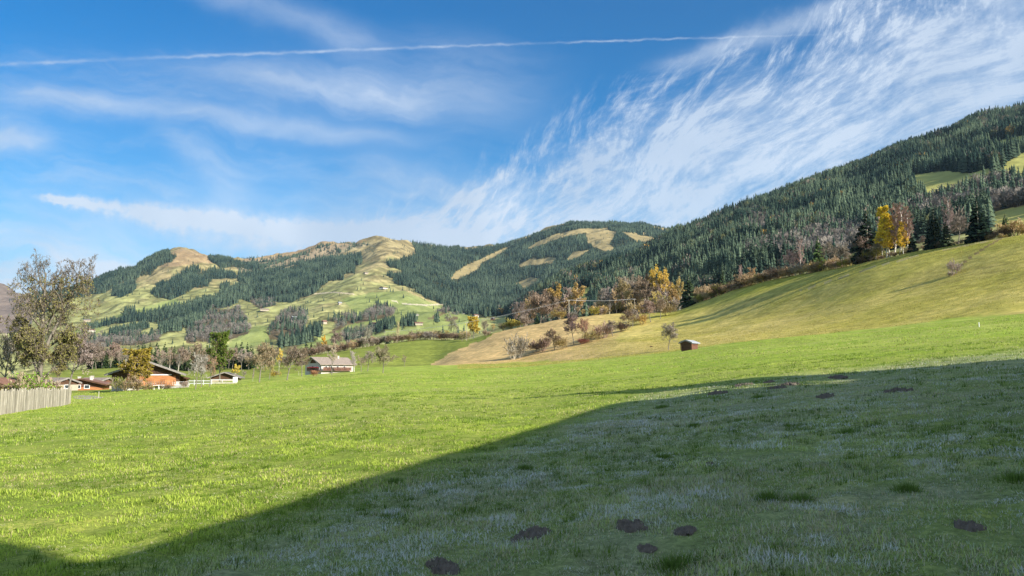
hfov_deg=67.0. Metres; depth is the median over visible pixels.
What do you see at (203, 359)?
broadleaf tree
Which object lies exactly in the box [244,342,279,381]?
broadleaf tree
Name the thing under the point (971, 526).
molehill
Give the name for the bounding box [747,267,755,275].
broadleaf tree
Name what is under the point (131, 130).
sky
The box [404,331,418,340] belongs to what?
bush
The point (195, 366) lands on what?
broadleaf tree
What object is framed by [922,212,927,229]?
spruce
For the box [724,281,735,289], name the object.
bush
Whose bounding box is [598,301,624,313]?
bush
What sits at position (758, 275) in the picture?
bush
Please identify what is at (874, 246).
broadleaf tree
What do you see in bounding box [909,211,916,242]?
spruce
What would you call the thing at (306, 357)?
broadleaf tree
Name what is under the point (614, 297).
broadleaf tree
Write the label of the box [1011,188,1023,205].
bare tree
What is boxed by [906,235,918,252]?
spruce
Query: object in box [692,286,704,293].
bush
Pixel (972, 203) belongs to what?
spruce
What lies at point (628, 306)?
bush
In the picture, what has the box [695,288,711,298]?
bush
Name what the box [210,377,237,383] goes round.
hay trailer
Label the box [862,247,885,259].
bush
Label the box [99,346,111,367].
broadleaf tree
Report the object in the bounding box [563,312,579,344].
broadleaf tree
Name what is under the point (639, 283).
broadleaf tree
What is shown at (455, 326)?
broadleaf tree
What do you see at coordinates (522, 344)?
bush
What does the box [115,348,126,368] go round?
broadleaf tree
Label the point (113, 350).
broadleaf tree
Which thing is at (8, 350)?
broadleaf tree
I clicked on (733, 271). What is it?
spruce
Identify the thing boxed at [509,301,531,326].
broadleaf tree
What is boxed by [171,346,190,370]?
broadleaf tree
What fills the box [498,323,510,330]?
bush
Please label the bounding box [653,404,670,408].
grass tuft
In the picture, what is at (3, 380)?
barn
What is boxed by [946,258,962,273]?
bush
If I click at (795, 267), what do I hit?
bush
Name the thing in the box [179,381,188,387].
bush
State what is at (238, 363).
spruce
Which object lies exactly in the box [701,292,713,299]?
bush
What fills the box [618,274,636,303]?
broadleaf tree
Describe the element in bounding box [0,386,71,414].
paling fence
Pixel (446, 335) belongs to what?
bush
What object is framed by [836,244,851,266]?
broadleaf tree
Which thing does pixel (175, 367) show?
spruce
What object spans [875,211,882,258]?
birch
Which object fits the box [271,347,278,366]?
broadleaf tree
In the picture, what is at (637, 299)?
broadleaf tree
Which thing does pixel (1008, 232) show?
bush
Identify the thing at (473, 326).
broadleaf tree
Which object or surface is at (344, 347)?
bush
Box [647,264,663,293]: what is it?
broadleaf tree
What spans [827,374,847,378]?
molehill
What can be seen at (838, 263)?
bush
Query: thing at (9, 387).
bush
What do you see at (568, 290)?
broadleaf tree
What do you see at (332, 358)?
broadleaf tree
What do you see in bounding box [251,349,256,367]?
spruce
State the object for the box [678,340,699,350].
field hut
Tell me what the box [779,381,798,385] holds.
molehill
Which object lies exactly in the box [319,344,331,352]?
bush
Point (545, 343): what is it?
bush
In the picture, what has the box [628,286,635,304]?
broadleaf tree
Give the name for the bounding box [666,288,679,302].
broadleaf tree
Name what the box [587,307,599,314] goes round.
bush
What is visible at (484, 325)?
broadleaf tree
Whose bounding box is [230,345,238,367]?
spruce
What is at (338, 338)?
broadleaf tree
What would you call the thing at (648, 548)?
molehill
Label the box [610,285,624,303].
broadleaf tree
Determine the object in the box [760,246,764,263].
spruce
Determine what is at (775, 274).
bush
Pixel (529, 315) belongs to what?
broadleaf tree
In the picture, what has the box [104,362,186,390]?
chalet
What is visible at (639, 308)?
bush
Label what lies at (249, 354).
broadleaf tree
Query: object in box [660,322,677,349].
broadleaf tree
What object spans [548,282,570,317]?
broadleaf tree
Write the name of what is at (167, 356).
broadleaf tree
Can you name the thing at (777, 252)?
spruce
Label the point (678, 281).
broadleaf tree
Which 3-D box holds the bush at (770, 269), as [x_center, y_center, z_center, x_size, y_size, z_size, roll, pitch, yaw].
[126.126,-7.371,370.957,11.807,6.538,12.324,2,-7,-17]
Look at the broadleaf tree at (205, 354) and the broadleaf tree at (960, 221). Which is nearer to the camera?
the broadleaf tree at (960, 221)
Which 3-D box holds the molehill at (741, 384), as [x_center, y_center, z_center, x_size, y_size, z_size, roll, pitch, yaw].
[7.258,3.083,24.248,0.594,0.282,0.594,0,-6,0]
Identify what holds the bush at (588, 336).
on the ground at (434, 356)
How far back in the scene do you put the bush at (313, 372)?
172.43 m
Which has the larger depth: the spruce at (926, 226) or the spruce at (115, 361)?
the spruce at (926, 226)
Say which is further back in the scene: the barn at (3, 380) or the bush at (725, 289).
the bush at (725, 289)
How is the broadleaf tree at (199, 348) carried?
on the ground at (434, 356)
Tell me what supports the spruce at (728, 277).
on the ground at (434, 356)
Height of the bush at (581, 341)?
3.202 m
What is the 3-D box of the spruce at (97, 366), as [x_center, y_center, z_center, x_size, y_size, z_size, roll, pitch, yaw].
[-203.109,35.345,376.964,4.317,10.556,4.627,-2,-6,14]
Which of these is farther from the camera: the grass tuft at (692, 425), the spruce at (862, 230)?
the spruce at (862, 230)
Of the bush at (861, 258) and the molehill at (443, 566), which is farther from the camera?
the bush at (861, 258)
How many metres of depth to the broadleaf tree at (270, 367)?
190.21 m
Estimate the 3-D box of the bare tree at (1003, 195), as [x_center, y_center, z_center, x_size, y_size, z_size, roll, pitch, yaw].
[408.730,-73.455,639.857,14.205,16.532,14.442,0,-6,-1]
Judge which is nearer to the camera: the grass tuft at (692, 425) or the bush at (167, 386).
the grass tuft at (692, 425)
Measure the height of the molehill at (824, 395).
0.272 m
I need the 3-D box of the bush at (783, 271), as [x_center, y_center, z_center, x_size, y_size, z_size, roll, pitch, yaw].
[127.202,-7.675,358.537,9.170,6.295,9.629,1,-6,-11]
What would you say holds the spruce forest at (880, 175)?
on the ground at (434, 356)
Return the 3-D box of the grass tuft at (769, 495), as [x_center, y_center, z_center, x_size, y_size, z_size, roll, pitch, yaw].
[2.422,1.961,7.316,0.372,0.137,0.385,0,-6,0]
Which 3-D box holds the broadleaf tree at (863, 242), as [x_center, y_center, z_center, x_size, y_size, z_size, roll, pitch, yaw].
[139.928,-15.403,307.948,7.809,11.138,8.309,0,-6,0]
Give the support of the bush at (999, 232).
on the ground at (434, 356)
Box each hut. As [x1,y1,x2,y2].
[208,372,244,381]
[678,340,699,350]
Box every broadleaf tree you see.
[0,330,24,376]
[1,250,100,381]
[52,327,97,386]
[86,342,105,368]
[89,347,101,365]
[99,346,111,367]
[100,342,120,367]
[114,347,153,383]
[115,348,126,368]
[151,347,164,364]
[158,350,165,364]
[163,349,170,366]
[165,348,173,367]
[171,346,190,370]
[176,353,180,368]
[188,342,206,360]
[188,352,207,388]
[192,354,207,386]
[200,349,211,363]
[204,330,234,381]
[206,355,217,386]
[228,347,239,368]
[231,364,239,374]
[237,349,245,370]
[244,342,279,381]
[244,349,253,369]
[266,359,274,378]
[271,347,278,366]
[276,349,282,365]
[278,345,305,379]
[295,348,311,376]
[321,335,326,353]
[327,343,337,374]
[329,330,342,351]
[350,350,356,367]
[356,355,365,370]
[362,351,376,370]
[363,327,371,346]
[372,344,398,372]
[448,319,457,332]
[465,316,479,337]
[481,320,488,329]
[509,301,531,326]
[522,296,536,324]
[525,288,563,322]
[539,294,565,320]
[543,328,561,349]
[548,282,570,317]
[560,287,583,312]
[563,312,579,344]
[567,281,586,311]
[577,318,591,338]
[600,287,609,312]
[601,286,613,303]
[606,320,616,336]
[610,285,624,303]
[611,289,616,312]
[613,279,633,309]
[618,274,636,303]
[619,309,633,325]
[624,282,638,303]
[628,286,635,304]
[629,308,639,326]
[633,273,662,312]
[634,275,642,312]
[636,278,641,312]
[637,280,657,312]
[640,299,655,321]
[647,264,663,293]
[650,290,662,312]
[653,299,666,318]
[657,267,674,295]
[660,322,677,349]
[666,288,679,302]
[672,276,683,300]
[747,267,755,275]
[783,249,798,275]
[793,239,804,264]
[819,241,836,259]
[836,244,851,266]
[850,235,870,252]
[870,241,883,259]
[916,235,925,249]
[949,216,969,244]
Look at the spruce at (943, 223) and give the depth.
536.36 m
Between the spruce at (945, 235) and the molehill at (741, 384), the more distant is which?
the spruce at (945, 235)
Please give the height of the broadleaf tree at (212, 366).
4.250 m
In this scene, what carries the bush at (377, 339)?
on the ground at (434, 356)
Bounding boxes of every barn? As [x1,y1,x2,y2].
[0,377,26,389]
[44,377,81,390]
[85,377,111,388]
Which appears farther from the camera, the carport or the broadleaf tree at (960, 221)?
the broadleaf tree at (960, 221)
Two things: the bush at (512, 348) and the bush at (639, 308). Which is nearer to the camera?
the bush at (512, 348)
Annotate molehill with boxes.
[424,556,459,574]
[510,524,551,541]
[616,518,647,532]
[637,543,657,553]
[673,525,696,535]
[706,390,727,394]
[734,382,752,386]
[768,385,786,388]
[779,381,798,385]
[816,392,833,398]
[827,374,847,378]
[883,386,913,392]
[954,519,986,531]
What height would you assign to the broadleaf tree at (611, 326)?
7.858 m
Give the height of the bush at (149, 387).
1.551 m
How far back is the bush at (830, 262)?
326.07 m
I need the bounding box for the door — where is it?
[682,343,689,349]
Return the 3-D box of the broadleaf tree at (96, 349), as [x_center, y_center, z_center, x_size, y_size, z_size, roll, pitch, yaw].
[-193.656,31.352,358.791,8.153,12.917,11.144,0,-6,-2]
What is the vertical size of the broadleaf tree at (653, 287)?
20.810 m
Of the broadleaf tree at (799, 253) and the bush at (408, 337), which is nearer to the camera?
the broadleaf tree at (799, 253)
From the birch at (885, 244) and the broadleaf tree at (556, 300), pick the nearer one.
the birch at (885, 244)
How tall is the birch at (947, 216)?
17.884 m
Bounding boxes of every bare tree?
[818,231,827,235]
[836,239,849,249]
[843,228,855,235]
[846,231,858,247]
[847,232,856,246]
[931,197,940,202]
[990,189,1000,206]
[990,190,999,207]
[997,190,1013,208]
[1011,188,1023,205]
[1014,178,1023,185]
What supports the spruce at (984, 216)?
on the ground at (434, 356)
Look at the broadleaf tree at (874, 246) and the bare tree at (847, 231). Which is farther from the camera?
the bare tree at (847, 231)
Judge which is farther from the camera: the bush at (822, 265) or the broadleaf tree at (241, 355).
the broadleaf tree at (241, 355)
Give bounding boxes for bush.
[0,381,23,392]
[5,369,58,390]
[31,375,62,390]
[106,376,129,391]
[120,374,143,390]
[142,383,155,389]
[159,383,172,388]
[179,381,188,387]
[270,371,281,376]
[307,347,322,355]
[310,370,319,375]
[315,347,326,354]
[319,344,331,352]
[337,343,350,350]
[339,341,357,350]
[355,336,375,346]
[355,338,364,347]
[373,336,382,344]
[385,334,398,342]
[395,334,403,340]
[402,334,412,340]
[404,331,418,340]
[416,329,428,339]
[419,331,438,339]
[429,330,441,339]
[438,332,451,339]
[458,332,470,340]
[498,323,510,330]
[503,318,522,328]
[504,331,532,358]
[504,345,519,359]
[510,319,522,327]
[519,315,533,325]
[526,339,541,352]
[529,335,551,351]
[548,307,566,319]
[552,334,568,348]
[576,338,589,343]
[580,330,602,342]
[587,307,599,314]
[591,320,614,338]
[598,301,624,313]
[615,321,632,331]
[621,301,633,312]
[631,302,645,313]
[632,311,649,324]
[638,296,673,312]
[657,304,678,315]
[664,297,681,309]
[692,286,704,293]
[693,294,703,301]
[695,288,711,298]
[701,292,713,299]
[710,283,720,295]
[711,283,725,295]
[716,283,729,293]
[720,285,733,292]
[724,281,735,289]
[730,282,741,288]
[733,279,746,288]
[734,273,756,286]
[750,276,762,283]
[755,271,769,281]
[765,266,784,278]
[765,269,779,278]
[774,266,792,277]
[788,262,804,275]
[800,266,813,273]
[802,260,819,272]
[812,262,821,271]
[814,259,829,269]
[824,255,841,268]
[833,258,850,267]
[854,254,866,263]
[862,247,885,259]
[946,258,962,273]
[987,229,1002,235]
[995,217,1023,235]
[999,225,1018,236]
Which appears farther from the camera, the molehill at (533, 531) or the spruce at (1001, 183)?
the spruce at (1001, 183)
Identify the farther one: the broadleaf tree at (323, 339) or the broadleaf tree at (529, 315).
the broadleaf tree at (529, 315)
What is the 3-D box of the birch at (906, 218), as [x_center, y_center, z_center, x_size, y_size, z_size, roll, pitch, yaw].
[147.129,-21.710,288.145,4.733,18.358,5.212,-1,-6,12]
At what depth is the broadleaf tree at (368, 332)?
539.22 m
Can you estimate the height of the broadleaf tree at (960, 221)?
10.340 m
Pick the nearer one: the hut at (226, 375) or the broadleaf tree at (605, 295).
the hut at (226, 375)
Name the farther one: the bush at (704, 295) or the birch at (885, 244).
the bush at (704, 295)
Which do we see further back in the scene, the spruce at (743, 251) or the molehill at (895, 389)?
the spruce at (743, 251)
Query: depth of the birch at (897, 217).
291.05 m
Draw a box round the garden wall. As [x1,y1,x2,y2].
[162,385,188,387]
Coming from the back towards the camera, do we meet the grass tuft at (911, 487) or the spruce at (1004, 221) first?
the spruce at (1004, 221)
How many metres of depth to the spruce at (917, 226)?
540.30 m
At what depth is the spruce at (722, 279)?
414.99 m
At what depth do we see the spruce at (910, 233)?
538.04 m
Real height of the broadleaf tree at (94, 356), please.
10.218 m
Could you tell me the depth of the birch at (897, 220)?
293.57 m
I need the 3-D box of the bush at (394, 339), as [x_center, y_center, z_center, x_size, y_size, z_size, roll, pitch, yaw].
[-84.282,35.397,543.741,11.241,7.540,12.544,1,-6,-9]
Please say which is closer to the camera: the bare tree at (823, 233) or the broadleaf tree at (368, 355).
the broadleaf tree at (368, 355)
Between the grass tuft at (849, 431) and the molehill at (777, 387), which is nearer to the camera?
the grass tuft at (849, 431)
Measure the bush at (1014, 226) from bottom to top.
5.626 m
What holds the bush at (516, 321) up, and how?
on the ground at (434, 356)
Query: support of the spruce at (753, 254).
on the ground at (434, 356)
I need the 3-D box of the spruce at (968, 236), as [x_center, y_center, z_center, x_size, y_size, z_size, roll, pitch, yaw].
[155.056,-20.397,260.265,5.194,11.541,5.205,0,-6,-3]
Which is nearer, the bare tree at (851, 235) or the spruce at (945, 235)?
the spruce at (945, 235)
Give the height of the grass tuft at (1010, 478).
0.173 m
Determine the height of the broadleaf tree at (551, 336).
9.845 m
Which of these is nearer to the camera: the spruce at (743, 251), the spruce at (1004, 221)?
the spruce at (1004, 221)
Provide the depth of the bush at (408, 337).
542.42 m
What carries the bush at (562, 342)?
on the ground at (434, 356)
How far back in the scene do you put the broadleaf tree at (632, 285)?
513.29 m
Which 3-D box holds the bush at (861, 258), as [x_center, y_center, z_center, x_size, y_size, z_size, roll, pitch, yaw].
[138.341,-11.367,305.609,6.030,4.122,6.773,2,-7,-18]
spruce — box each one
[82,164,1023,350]
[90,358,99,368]
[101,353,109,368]
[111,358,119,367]
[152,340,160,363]
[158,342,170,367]
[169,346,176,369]
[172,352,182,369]
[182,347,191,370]
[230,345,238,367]
[234,342,244,368]
[241,342,251,369]
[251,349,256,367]
[679,274,698,307]
[711,270,717,296]
[714,266,718,282]
[719,271,728,293]
[726,267,732,290]
[731,263,735,279]
[739,245,746,272]
[741,254,746,272]
[750,244,757,270]
[751,251,758,271]
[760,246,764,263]
[767,244,773,263]
[772,237,779,254]
[775,246,780,266]
[781,239,786,254]
[812,236,825,270]
[850,211,888,264]
[903,214,916,245]
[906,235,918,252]
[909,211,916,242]
[916,213,924,242]
[917,213,926,242]
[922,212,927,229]
[923,220,932,249]
[924,208,942,249]
[926,198,934,222]
[937,222,955,247]
[939,205,946,227]
[963,198,992,243]
[965,213,981,243]
[971,197,976,215]
[979,199,987,221]
[998,214,1011,237]
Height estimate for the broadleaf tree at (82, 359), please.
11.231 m
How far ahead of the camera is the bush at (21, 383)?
77.19 m
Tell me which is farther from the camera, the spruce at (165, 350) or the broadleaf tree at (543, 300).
the broadleaf tree at (543, 300)
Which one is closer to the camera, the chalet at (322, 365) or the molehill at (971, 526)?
the molehill at (971, 526)
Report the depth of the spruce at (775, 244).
625.63 m
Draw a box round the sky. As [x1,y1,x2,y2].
[0,0,1023,293]
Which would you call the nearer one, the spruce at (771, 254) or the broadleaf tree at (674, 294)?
the broadleaf tree at (674, 294)
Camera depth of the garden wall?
120.11 m
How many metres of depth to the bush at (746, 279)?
386.59 m
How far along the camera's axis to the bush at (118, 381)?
109.50 m
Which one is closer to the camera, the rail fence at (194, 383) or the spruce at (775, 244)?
the rail fence at (194, 383)
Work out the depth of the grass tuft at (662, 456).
11.10 m
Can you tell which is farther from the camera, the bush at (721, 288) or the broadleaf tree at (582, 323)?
the bush at (721, 288)
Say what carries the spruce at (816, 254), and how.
on the ground at (434, 356)
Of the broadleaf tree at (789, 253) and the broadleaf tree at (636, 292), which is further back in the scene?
the broadleaf tree at (636, 292)
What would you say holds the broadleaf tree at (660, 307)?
on the ground at (434, 356)
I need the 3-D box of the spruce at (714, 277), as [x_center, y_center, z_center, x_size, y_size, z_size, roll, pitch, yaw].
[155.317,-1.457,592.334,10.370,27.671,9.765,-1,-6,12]
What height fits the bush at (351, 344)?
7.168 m
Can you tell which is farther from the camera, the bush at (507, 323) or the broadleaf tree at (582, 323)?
the bush at (507, 323)
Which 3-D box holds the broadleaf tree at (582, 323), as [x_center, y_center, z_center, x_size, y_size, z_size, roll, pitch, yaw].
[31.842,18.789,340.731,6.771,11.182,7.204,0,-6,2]
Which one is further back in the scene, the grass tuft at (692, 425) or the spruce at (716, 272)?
the spruce at (716, 272)
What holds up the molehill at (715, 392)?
on the ground at (434, 356)
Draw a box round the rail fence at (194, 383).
[187,380,211,384]
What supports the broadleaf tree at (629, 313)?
on the ground at (434, 356)
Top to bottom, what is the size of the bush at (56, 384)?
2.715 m
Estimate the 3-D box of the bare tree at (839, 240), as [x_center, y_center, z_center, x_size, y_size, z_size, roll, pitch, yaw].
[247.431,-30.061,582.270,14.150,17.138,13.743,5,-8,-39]
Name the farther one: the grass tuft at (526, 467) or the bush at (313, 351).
the bush at (313, 351)
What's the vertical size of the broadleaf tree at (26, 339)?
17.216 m
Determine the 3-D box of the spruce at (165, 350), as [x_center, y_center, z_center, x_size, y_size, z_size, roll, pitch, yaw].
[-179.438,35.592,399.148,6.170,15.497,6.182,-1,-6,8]
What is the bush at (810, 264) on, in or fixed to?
on the ground at (434, 356)
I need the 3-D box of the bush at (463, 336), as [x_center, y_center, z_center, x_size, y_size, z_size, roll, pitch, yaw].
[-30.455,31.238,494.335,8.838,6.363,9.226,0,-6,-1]
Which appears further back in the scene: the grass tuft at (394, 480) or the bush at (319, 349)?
the bush at (319, 349)
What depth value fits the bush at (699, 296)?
418.84 m
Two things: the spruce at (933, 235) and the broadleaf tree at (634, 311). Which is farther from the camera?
the broadleaf tree at (634, 311)
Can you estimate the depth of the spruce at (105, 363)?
370.99 m
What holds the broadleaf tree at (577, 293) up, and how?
on the ground at (434, 356)
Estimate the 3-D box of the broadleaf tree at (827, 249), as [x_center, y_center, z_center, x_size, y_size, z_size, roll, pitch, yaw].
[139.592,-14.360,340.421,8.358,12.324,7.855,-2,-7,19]
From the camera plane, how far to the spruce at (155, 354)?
407.84 m
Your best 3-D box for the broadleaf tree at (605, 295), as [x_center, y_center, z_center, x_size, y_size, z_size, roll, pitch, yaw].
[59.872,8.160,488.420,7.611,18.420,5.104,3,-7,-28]
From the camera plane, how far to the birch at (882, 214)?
294.99 m
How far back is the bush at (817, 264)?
337.71 m
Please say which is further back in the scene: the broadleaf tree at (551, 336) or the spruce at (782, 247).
the spruce at (782, 247)
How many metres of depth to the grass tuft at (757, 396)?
19.15 m
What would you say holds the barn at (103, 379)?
on the ground at (434, 356)
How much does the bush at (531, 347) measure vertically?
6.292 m
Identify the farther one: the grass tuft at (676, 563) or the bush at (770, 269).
the bush at (770, 269)
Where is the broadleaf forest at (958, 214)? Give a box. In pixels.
[486,102,1023,318]
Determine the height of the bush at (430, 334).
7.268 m
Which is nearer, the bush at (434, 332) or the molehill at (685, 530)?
the molehill at (685, 530)
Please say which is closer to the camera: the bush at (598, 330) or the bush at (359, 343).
the bush at (598, 330)
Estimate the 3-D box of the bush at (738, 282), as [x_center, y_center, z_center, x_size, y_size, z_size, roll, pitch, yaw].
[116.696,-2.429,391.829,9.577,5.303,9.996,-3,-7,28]
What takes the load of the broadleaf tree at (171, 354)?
on the ground at (434, 356)
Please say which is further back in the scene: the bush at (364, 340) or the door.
the bush at (364, 340)
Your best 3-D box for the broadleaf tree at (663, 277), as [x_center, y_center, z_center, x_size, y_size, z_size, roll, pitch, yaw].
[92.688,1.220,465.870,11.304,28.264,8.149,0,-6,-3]
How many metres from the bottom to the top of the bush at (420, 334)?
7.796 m
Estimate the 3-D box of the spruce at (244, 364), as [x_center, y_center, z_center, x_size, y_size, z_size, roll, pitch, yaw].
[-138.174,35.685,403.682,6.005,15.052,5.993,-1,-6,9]
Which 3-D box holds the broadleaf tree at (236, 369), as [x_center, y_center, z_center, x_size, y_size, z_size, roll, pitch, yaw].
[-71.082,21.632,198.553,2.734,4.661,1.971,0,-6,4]
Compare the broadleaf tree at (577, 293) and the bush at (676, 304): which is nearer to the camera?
the bush at (676, 304)
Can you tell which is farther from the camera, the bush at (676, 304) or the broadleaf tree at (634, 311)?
the bush at (676, 304)
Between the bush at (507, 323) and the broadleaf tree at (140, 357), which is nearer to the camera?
the broadleaf tree at (140, 357)
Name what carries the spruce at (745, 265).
on the ground at (434, 356)
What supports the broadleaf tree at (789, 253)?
on the ground at (434, 356)
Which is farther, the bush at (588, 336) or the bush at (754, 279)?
the bush at (754, 279)
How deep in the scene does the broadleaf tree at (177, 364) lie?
370.42 m
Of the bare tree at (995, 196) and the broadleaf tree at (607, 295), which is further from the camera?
the bare tree at (995, 196)
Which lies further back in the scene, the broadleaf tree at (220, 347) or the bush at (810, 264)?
the bush at (810, 264)
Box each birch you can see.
[873,205,895,257]
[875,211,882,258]
[878,216,897,256]
[888,204,902,253]
[889,202,911,254]
[896,221,909,253]
[902,206,913,249]
[940,197,955,238]
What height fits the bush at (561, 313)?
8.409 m
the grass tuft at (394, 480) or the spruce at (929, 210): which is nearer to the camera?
the grass tuft at (394, 480)
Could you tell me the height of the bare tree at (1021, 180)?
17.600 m
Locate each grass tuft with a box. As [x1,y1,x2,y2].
[382,476,404,483]
[513,464,536,470]
[644,550,704,573]
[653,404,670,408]
[653,452,674,458]
[686,422,701,427]
[749,395,764,398]
[749,489,785,502]
[783,491,815,502]
[831,427,863,434]
[887,479,925,492]
[989,468,1023,483]
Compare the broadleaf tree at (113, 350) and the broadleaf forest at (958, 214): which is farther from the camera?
the broadleaf forest at (958, 214)
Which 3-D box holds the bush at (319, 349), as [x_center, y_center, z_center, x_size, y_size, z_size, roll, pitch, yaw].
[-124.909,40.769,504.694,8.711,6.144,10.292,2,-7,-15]
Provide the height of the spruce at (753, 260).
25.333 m
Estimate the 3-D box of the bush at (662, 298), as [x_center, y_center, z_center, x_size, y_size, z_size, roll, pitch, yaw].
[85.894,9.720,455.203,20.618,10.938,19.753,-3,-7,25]
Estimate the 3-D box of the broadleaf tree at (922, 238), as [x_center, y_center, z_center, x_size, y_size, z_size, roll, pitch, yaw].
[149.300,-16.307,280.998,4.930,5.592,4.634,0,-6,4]
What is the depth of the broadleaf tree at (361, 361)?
176.64 m
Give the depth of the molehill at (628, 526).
6.76 m
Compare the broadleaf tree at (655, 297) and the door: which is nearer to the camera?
the door
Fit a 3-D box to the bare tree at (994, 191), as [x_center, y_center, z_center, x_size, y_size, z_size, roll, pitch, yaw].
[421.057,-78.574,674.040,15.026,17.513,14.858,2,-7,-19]
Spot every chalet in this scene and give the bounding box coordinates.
[75,376,109,389]
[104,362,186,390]
[303,356,355,374]
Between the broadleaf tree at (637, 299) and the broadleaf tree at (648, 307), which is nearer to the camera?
the broadleaf tree at (648, 307)
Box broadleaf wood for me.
[75,168,1023,347]
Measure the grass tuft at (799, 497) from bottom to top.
0.134 m
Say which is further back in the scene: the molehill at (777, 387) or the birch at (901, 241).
the birch at (901, 241)
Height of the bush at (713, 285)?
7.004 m
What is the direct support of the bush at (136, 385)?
on the ground at (434, 356)
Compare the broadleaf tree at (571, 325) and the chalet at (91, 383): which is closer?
the chalet at (91, 383)
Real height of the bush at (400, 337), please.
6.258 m
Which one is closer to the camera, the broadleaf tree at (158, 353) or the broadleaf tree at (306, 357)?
the broadleaf tree at (306, 357)
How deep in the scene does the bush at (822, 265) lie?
335.52 m
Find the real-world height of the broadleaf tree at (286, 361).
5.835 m
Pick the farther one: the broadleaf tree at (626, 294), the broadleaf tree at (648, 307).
the broadleaf tree at (626, 294)
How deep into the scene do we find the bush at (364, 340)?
538.23 m
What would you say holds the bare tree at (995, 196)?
on the ground at (434, 356)
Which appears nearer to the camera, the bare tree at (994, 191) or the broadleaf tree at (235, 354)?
the broadleaf tree at (235, 354)
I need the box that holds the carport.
[180,376,189,384]
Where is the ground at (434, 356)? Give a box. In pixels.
[0,136,1023,575]
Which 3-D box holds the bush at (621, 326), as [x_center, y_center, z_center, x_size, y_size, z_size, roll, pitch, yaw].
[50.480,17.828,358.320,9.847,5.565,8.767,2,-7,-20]
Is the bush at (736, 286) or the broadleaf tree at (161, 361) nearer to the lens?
the broadleaf tree at (161, 361)
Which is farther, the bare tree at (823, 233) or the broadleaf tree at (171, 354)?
the bare tree at (823, 233)
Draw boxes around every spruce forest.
[9,220,684,373]
[485,100,1023,322]
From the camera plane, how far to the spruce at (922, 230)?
536.78 m
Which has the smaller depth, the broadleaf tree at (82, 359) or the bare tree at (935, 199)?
the broadleaf tree at (82, 359)
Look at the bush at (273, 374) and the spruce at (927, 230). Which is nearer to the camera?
the bush at (273, 374)
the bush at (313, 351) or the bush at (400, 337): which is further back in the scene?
the bush at (400, 337)
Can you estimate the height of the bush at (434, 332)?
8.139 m
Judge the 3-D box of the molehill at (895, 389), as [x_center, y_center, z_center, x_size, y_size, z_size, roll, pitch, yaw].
[8.318,2.269,16.678,0.606,0.290,0.606,0,-6,0]
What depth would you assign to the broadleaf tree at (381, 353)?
123.18 m
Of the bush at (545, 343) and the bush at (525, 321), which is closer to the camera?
the bush at (545, 343)
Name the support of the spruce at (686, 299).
on the ground at (434, 356)
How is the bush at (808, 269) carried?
on the ground at (434, 356)
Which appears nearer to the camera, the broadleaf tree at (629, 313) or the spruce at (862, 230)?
the spruce at (862, 230)
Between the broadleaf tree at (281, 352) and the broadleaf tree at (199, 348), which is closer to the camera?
the broadleaf tree at (281, 352)
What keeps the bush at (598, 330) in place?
on the ground at (434, 356)
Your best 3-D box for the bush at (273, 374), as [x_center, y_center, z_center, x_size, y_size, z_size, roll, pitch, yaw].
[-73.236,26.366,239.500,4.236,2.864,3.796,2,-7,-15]
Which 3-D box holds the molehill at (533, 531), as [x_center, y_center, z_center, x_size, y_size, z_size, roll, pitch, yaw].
[0.172,2.256,6.913,0.396,0.242,0.396,0,-6,0]
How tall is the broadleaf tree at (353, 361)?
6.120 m
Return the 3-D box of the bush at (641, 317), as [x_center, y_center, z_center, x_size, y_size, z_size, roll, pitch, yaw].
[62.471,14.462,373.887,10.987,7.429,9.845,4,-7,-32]
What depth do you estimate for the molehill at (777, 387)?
21.56 m
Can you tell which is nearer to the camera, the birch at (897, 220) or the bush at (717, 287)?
the birch at (897, 220)
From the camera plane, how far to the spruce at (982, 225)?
256.92 m
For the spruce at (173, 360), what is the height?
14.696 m
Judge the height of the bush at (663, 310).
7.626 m
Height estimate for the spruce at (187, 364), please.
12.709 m
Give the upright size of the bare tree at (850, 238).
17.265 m

